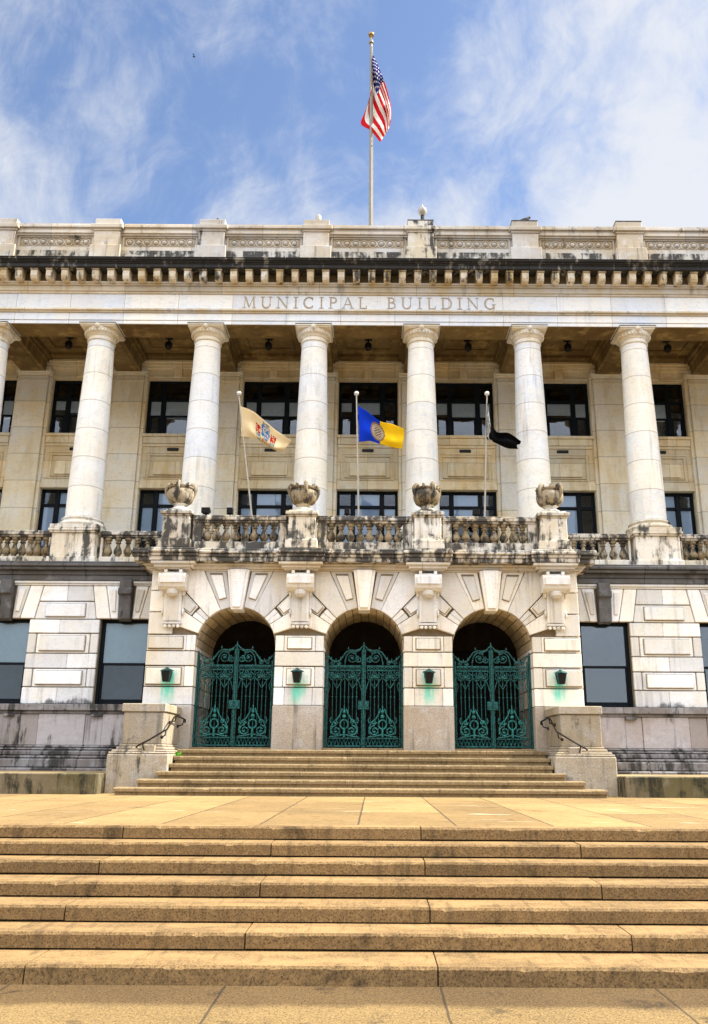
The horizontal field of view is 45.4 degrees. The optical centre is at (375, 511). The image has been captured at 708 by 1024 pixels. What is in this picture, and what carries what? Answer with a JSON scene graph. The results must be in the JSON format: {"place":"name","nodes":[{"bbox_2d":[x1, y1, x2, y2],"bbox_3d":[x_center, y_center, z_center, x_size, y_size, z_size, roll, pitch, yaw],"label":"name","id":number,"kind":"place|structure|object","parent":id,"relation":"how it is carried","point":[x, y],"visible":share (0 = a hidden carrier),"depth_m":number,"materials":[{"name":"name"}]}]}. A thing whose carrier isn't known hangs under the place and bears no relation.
{"place":"outdoors","nodes":[
{"label":"outdoors","id":0,"kind":"place"},
{"bbox_2d":[0,218,707,774],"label":"municipal building","id":1,"kind":"structure","parent":0,"point":[120,582],"depth_m":26.75,"materials":[{"name":"stone"}]},
{"bbox_2d":[0,380,16,432],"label":"window","id":2,"kind":"structure","parent":1,"relation":"in","point":[8,403],"depth_m":30.20,"materials":[{"name":"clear glass"}]},
{"bbox_2d":[0,619,29,703],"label":"window","id":3,"kind":"structure","parent":1,"relation":"in","point":[14,634],"depth_m":24.16,"materials":[{"name":"grey glass"}]},
{"bbox_2d":[34,489,67,555],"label":"window","id":4,"kind":"structure","parent":1,"relation":"in","point":[49,513],"depth_m":29.11,"materials":[{"name":"clear glass"}]},
{"bbox_2d":[49,381,82,432],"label":"window","id":5,"kind":"structure","parent":1,"relation":"in","point":[69,404],"depth_m":30.19,"materials":[{"name":"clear glass"}]},
{"bbox_2d":[65,337,73,349],"bbox_3d":[-10.465,-5.754,28.832,0.280,0.460,0.280,0,-16,0],"label":"ceiling lamp","id":6,"kind":"object","parent":1,"relation":"hanging from","point":[68,344],"visible":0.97,"depth_m":28.74,"materials":[{"name":"black metal"}]},
{"bbox_2d":[95,620,148,703],"bbox_3d":[-7.126,4.298,24.111,1.420,2.381,0.570,0,-16,0],"label":"window","id":7,"kind":"structure","parent":1,"relation":"in","point":[123,645],"depth_m":24.15,"materials":[{"name":"grey glass"}]},
{"bbox_2d":[137,490,173,547],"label":"window","id":8,"kind":"structure","parent":1,"relation":"in","point":[150,518],"depth_m":29.09,"materials":[{"name":"clear glass"}]},
{"bbox_2d":[160,667,173,681],"bbox_3d":[-5.426,4.206,21.931,0.349,0.383,0.364,0,-16,0],"label":"wall lantern","id":9,"kind":"object","parent":1,"relation":"attached to","point":[166,674],"depth_m":21.82,"materials":[{"name":"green metal"}]},
{"bbox_2d":[146,381,190,432],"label":"window","id":10,"kind":"structure","parent":1,"relation":"in","point":[164,408],"depth_m":30.19,"materials":[{"name":"clear glass"}]},
{"bbox_2d":[165,338,172,349],"bbox_3d":[-7.065,-5.733,28.832,0.280,0.460,0.280,0,-16,0],"label":"ceiling lamp","id":11,"kind":"object","parent":1,"relation":"hanging from","point":[168,344],"visible":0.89,"depth_m":28.74,"materials":[{"name":"black metal"}]},
{"bbox_2d":[165,479,197,508],"bbox_3d":[-5.398,-0.398,23.380,0.781,0.845,0.781,11,-19,-32],"label":"stone urn","id":12,"kind":"object","parent":1,"relation":"on","point":[178,494],"visible":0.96,"depth_m":23.14,"materials":[{"name":"beige stone"}]},
{"bbox_2d":[201,507,210,514],"bbox_3d":[-4.677,0.006,23.275,0.240,0.237,0.179,0,-16,0],"label":"floodlight","id":13,"kind":"object","parent":1,"relation":"on","point":[205,510],"visible":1,"depth_m":23.21,"materials":[{"name":"black metal"}]},
{"bbox_2d":[227,507,233,514],"bbox_3d":[-4.017,0.010,23.275,0.180,0.237,0.179,0,-16,0],"label":"floodlight","id":14,"kind":"object","parent":1,"relation":"on","point":[230,510],"visible":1,"depth_m":23.22,"materials":[{"name":"black metal"}]},
{"bbox_2d":[192,641,274,747],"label":"iron gate","id":15,"kind":"structure","parent":1,"relation":"attached to","point":[234,704],"depth_m":22.33,"materials":[{"name":"green metal"}]},
{"bbox_2d":[237,391,252,530],"bbox_3d":[-3.705,-1.155,24.540,0.934,5.107,0.240,0,-16,0],"label":"flagpole","id":16,"kind":"object","parent":1,"relation":"on","point":[239,393],"visible":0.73,"depth_m":24.63,"materials":[{"name":"metal"}]},
{"bbox_2d":[240,406,290,451],"bbox_3d":[-3.255,-2.466,24.893,1.581,1.433,0.256,0,-16,0],"label":"state flag","id":17,"kind":"object","parent":16,"relation":"attached to","point":[257,427],"visible":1,"depth_m":24.85,"materials":[{"name":"fabric"}]},
{"bbox_2d":[237,650,275,747],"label":"gate","id":18,"kind":"structure","parent":1,"relation":"in","point":[265,654],"depth_m":28.28,"materials":[{"name":"green metal"}]},
{"bbox_2d":[238,491,292,541],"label":"window","id":19,"kind":"structure","parent":1,"relation":"in","point":[263,502],"depth_m":29.15,"materials":[{"name":"clear glass"}]},
{"bbox_2d":[265,338,272,350],"bbox_3d":[-3.665,-5.712,28.832,0.280,0.460,0.280,0,-16,0],"label":"ceiling lamp","id":20,"kind":"object","parent":1,"relation":"hanging from","point":[268,345],"visible":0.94,"depth_m":28.74,"materials":[{"name":"black metal"}]},
{"bbox_2d":[243,382,298,433],"bbox_3d":[-3.678,-3.642,30.178,2.096,2.106,0.140,0,-16,0],"label":"window","id":21,"kind":"structure","parent":1,"relation":"in","point":[265,408],"depth_m":30.22,"materials":[{"name":"clear glass"}]},
{"bbox_2d":[290,668,303,682],"bbox_3d":[-2.046,4.227,21.931,0.349,0.383,0.364,0,-16,0],"label":"wall lantern","id":22,"kind":"object","parent":1,"relation":"attached to","point":[296,674],"depth_m":21.83,"materials":[{"name":"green metal"}]},
{"bbox_2d":[288,480,319,509],"bbox_3d":[-1.998,-0.377,23.380,0.781,0.845,0.781,-6,-17,20],"label":"stone urn","id":23,"kind":"object","parent":1,"relation":"on","point":[305,496],"visible":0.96,"depth_m":23.14,"materials":[{"name":"beige stone"}]},
{"bbox_2d":[344,508,349,515],"bbox_3d":[-0.798,0.029,23.275,0.180,0.237,0.179,0,-16,0],"label":"floodlight","id":24,"kind":"object","parent":1,"relation":"on","point":[346,511],"visible":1,"depth_m":23.21,"materials":[{"name":"black metal"}]},
{"bbox_2d":[354,391,359,515],"bbox_3d":[-0.502,-1.145,24.543,0.337,5.127,0.240,0,-16,0],"label":"flagpole","id":25,"kind":"object","parent":1,"relation":"on","point":[356,393],"visible":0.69,"depth_m":24.68,"materials":[{"name":"metal"}]},
{"bbox_2d":[358,406,403,448],"bbox_3d":[0.145,-2.504,24.955,1.366,1.324,0.247,-1,-16,3],"label":"city flag","id":26,"kind":"object","parent":25,"relation":"attached to","point":[372,428],"visible":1,"depth_m":24.90,"materials":[{"name":"fabric"}]},
{"bbox_2d":[323,643,402,747],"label":"iron gate","id":27,"kind":"structure","parent":1,"relation":"attached to","point":[363,705],"depth_m":22.33,"materials":[{"name":"green metal"}]},
{"bbox_2d":[339,651,392,747],"bbox_3d":[-0.339,6.316,28.306,1.800,3.300,0.090,0,-16,0],"label":"inner door","id":28,"kind":"structure","parent":1,"relation":"in","point":[388,654],"depth_m":28.28,"materials":[{"name":"green metal"}]},
{"bbox_2d":[336,491,397,542],"bbox_3d":[-0.304,0.657,28.935,2.096,2.816,0.140,0,-16,0],"label":"window","id":29,"kind":"structure","parent":1,"relation":"in","point":[368,500],"depth_m":29.13,"materials":[{"name":"clear glass"}]},
{"bbox_2d":[364,339,371,350],"bbox_3d":[-0.265,-5.692,28.832,0.280,0.460,0.280,0,-16,0],"label":"ceiling lamp","id":30,"kind":"object","parent":1,"relation":"hanging from","point":[368,345],"visible":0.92,"depth_m":28.75,"materials":[{"name":"black metal"}]},
{"bbox_2d":[338,382,397,434],"bbox_3d":[-0.278,-3.621,30.178,2.096,2.106,0.140,0,-16,0],"label":"window","id":31,"kind":"structure","parent":1,"relation":"in","point":[374,407],"depth_m":30.21,"materials":[{"name":"clear glass"}]},
{"bbox_2d":[368,31,373,224],"bbox_3d":[-0.224,-13.829,35.248,0.320,15.356,0.259,-5,-17,17],"label":"flagpole","id":32,"kind":"object","parent":1,"relation":"on","point":[371,36],"visible":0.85,"depth_m":35.71,"materials":[{"name":"white metal"}]},
{"bbox_2d":[361,53,390,140],"bbox_3d":[-0.009,-17.801,36.339,1.295,4.634,0.518,-3,-17,11],"label":"national flag","id":33,"kind":"object","parent":32,"relation":"attached to","point":[380,125],"visible":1,"depth_m":36.19,"materials":[{"name":"fabric"}]},
{"bbox_2d":[418,204,426,218],"bbox_3d":[1.540,-9.873,28.072,0.300,0.800,0.292,0,-16,0],"label":"roof lamp","id":34,"kind":"object","parent":1,"relation":"on","point":[422,211],"visible":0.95,"depth_m":28.00,"materials":[{"name":"white glass"}]},
{"bbox_2d":[412,481,440,510],"bbox_3d":[1.402,-0.357,23.380,0.781,0.845,0.781,-2,-16,7],"label":"stone urn","id":35,"kind":"object","parent":1,"relation":"on","point":[426,497],"visible":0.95,"depth_m":23.12,"materials":[{"name":"beige stone"}]},
{"bbox_2d":[422,669,435,683],"bbox_3d":[1.374,4.248,21.931,0.349,0.383,0.364,0,-16,0],"label":"wall lantern","id":36,"kind":"object","parent":1,"relation":"attached to","point":[428,674],"depth_m":21.83,"materials":[{"name":"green metal"}]},
{"bbox_2d":[435,383,493,434],"bbox_3d":[3.122,-3.600,30.178,2.096,2.106,0.140,0,-16,0],"label":"window","id":37,"kind":"structure","parent":1,"relation":"in","point":[475,410],"depth_m":30.20,"materials":[{"name":"black glass"}]},
{"bbox_2d":[464,340,471,351],"bbox_3d":[3.135,-5.671,28.832,0.280,0.460,0.280,0,-16,0],"label":"ceiling lamp","id":38,"kind":"object","parent":1,"relation":"hanging from","point":[467,347],"visible":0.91,"depth_m":28.74,"materials":[{"name":"black metal"}]},
{"bbox_2d":[440,492,497,542],"bbox_3d":[3.096,0.678,28.935,2.096,2.816,0.140,0,-16,0],"label":"window","id":39,"kind":"structure","parent":1,"relation":"in","point":[461,504],"depth_m":29.16,"materials":[{"name":"clear glass"}]},
{"bbox_2d":[453,652,493,748],"bbox_3d":[3.061,6.337,28.306,1.800,3.300,0.090,0,-16,0],"label":"inner door","id":40,"kind":"structure","parent":1,"relation":"in","point":[462,656],"depth_m":28.28,"materials":[{"name":"green metal"}]},
{"bbox_2d":[472,509,479,516],"bbox_3d":[2.751,0.051,23.275,0.192,0.237,0.179,0,-16,0],"label":"floodlight","id":41,"kind":"object","parent":1,"relation":"on","point":[475,512],"visible":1,"depth_m":23.21,"materials":[{"name":"black metal"}]},
{"bbox_2d":[484,391,488,516],"bbox_3d":[3.155,-1.133,24.546,0.430,5.149,0.240,0,-16,0],"label":"flagpole","id":42,"kind":"object","parent":1,"relation":"on","point":[486,393],"visible":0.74,"depth_m":24.63,"materials":[{"name":"metal"}]},
{"bbox_2d":[486,404,520,448],"bbox_3d":[3.745,-2.581,24.944,1.022,1.506,0.285,2,-16,-5],"label":"black flag","id":43,"kind":"object","parent":42,"relation":"attached to","point":[507,440],"visible":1,"depth_m":24.80,"materials":[{"name":"fabric"}]},
{"bbox_2d":[452,643,533,748],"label":"iron gate","id":44,"kind":"structure","parent":1,"relation":"attached to","point":[492,705],"depth_m":22.32,"materials":[{"name":"green metal"}]},
{"bbox_2d":[535,483,563,510],"bbox_3d":[4.802,-0.336,23.380,0.781,0.845,0.781,2,-16,-6],"label":"stone urn","id":45,"kind":"object","parent":1,"relation":"on","point":[549,497],"visible":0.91,"depth_m":23.13,"materials":[{"name":"beige stone"}]},
{"bbox_2d":[554,669,566,683],"bbox_3d":[4.794,4.269,21.931,0.349,0.383,0.364,0,-16,0],"label":"wall lantern","id":46,"kind":"object","parent":1,"relation":"attached to","point":[560,674],"depth_m":21.82,"materials":[{"name":"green metal"}]},
{"bbox_2d":[543,384,589,435],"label":"window","id":47,"kind":"structure","parent":1,"relation":"in","point":[572,408],"depth_m":30.20,"materials":[{"name":"clear glass"}]},
{"bbox_2d":[563,340,571,352],"bbox_3d":[6.535,-5.650,28.832,0.280,0.460,0.280,0,-16,0],"label":"ceiling lamp","id":48,"kind":"object","parent":1,"relation":"hanging from","point":[567,347],"visible":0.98,"depth_m":28.75,"materials":[{"name":"black metal"}]},
{"bbox_2d":[556,493,598,559],"bbox_3d":[6.496,0.698,28.935,2.096,2.816,0.140,0,-16,0],"label":"window","id":49,"kind":"structure","parent":1,"relation":"in","point":[571,503],"depth_m":29.11,"materials":[{"name":"clear glass"}]},
{"bbox_2d":[579,623,632,706],"bbox_3d":[6.473,4.381,24.111,1.420,2.381,0.570,0,-16,0],"label":"window","id":50,"kind":"structure","parent":1,"relation":"in","point":[606,670],"depth_m":24.14,"materials":[{"name":"glass"}]},
{"bbox_2d":[663,341,670,352],"bbox_3d":[9.934,-5.630,28.832,0.280,0.460,0.280,0,-16,0],"label":"ceiling lamp","id":51,"kind":"object","parent":1,"relation":"hanging from","point":[667,347],"visible":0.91,"depth_m":28.74,"materials":[{"name":"black metal"}]},
{"bbox_2d":[652,384,686,436],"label":"window","id":52,"kind":"structure","parent":1,"relation":"in","point":[662,409],"depth_m":30.17,"materials":[{"name":"black glass"}]},
{"bbox_2d":[664,493,698,559],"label":"window","id":53,"kind":"structure","parent":1,"relation":"in","point":[684,518],"depth_m":29.12,"materials":[{"name":"black glass"}]},
{"bbox_2d":[699,624,707,707],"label":"window","id":54,"kind":"structure","parent":1,"relation":"in","point":[703,627],"depth_m":24.15,"materials":[{"name":"glass"}]},
{"bbox_2d":[0,983,707,1023],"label":"sidewalk","id":55,"kind":"structure","parent":0,"point":[23,1003],"depth_m":6.83,"materials":[{"name":"beige concrete"}]},
{"bbox_2d":[0,823,707,988],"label":"front steps","id":56,"kind":"structure","parent":55,"relation":"on","point":[358,905],"depth_m":8.64,"materials":[{"name":"stone"}]},
{"bbox_2d":[0,793,707,826],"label":"plaza","id":57,"kind":"structure","parent":0,"point":[608,811],"depth_m":13.71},
{"bbox_2d":[0,771,105,793],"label":"wall","id":58,"kind":"structure","parent":57,"relation":"on","point":[52,782],"depth_m":19.00,"materials":[{"name":"stone"}]},
{"bbox_2d":[104,703,181,792],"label":"stair pier","id":59,"kind":"structure","parent":57,"relation":"on","point":[131,764],"depth_m":19.98,"materials":[{"name":"stone"}]},
{"bbox_2d":[135,715,185,749],"bbox_3d":[-5.245,5.429,20.716,0.766,0.891,1.915,0,-16,0],"label":"handrail","id":60,"kind":"object","parent":59,"relation":"attached to","point":[170,723],"visible":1,"depth_m":19.92,"materials":[{"name":"metal"}]},
{"bbox_2d":[113,749,607,797],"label":"entrance stairs","id":61,"kind":"structure","parent":57,"relation":"on","point":[360,773],"depth_m":19.39,"materials":[{"name":"stone"}]},
{"bbox_2d":[544,706,618,796],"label":"stair pier","id":62,"kind":"structure","parent":57,"relation":"on","point":[592,767],"depth_m":19.95,"materials":[{"name":"stone"}]},
{"bbox_2d":[540,717,587,752],"bbox_3d":[4.579,5.489,20.716,0.766,0.891,1.915,0,-16,0],"label":"handrail","id":63,"kind":"object","parent":62,"relation":"attached to","point":[557,732],"visible":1,"depth_m":19.89,"materials":[{"name":"metal"}]},
{"bbox_2d":[617,774,707,797],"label":"wall","id":64,"kind":"structure","parent":57,"relation":"on","point":[657,786],"depth_m":19.00,"materials":[{"name":"stone"}]},
{"bbox_2d":[0,0,707,226],"label":"sky","id":65,"kind":"structure","parent":0,"point":[568,113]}
]}

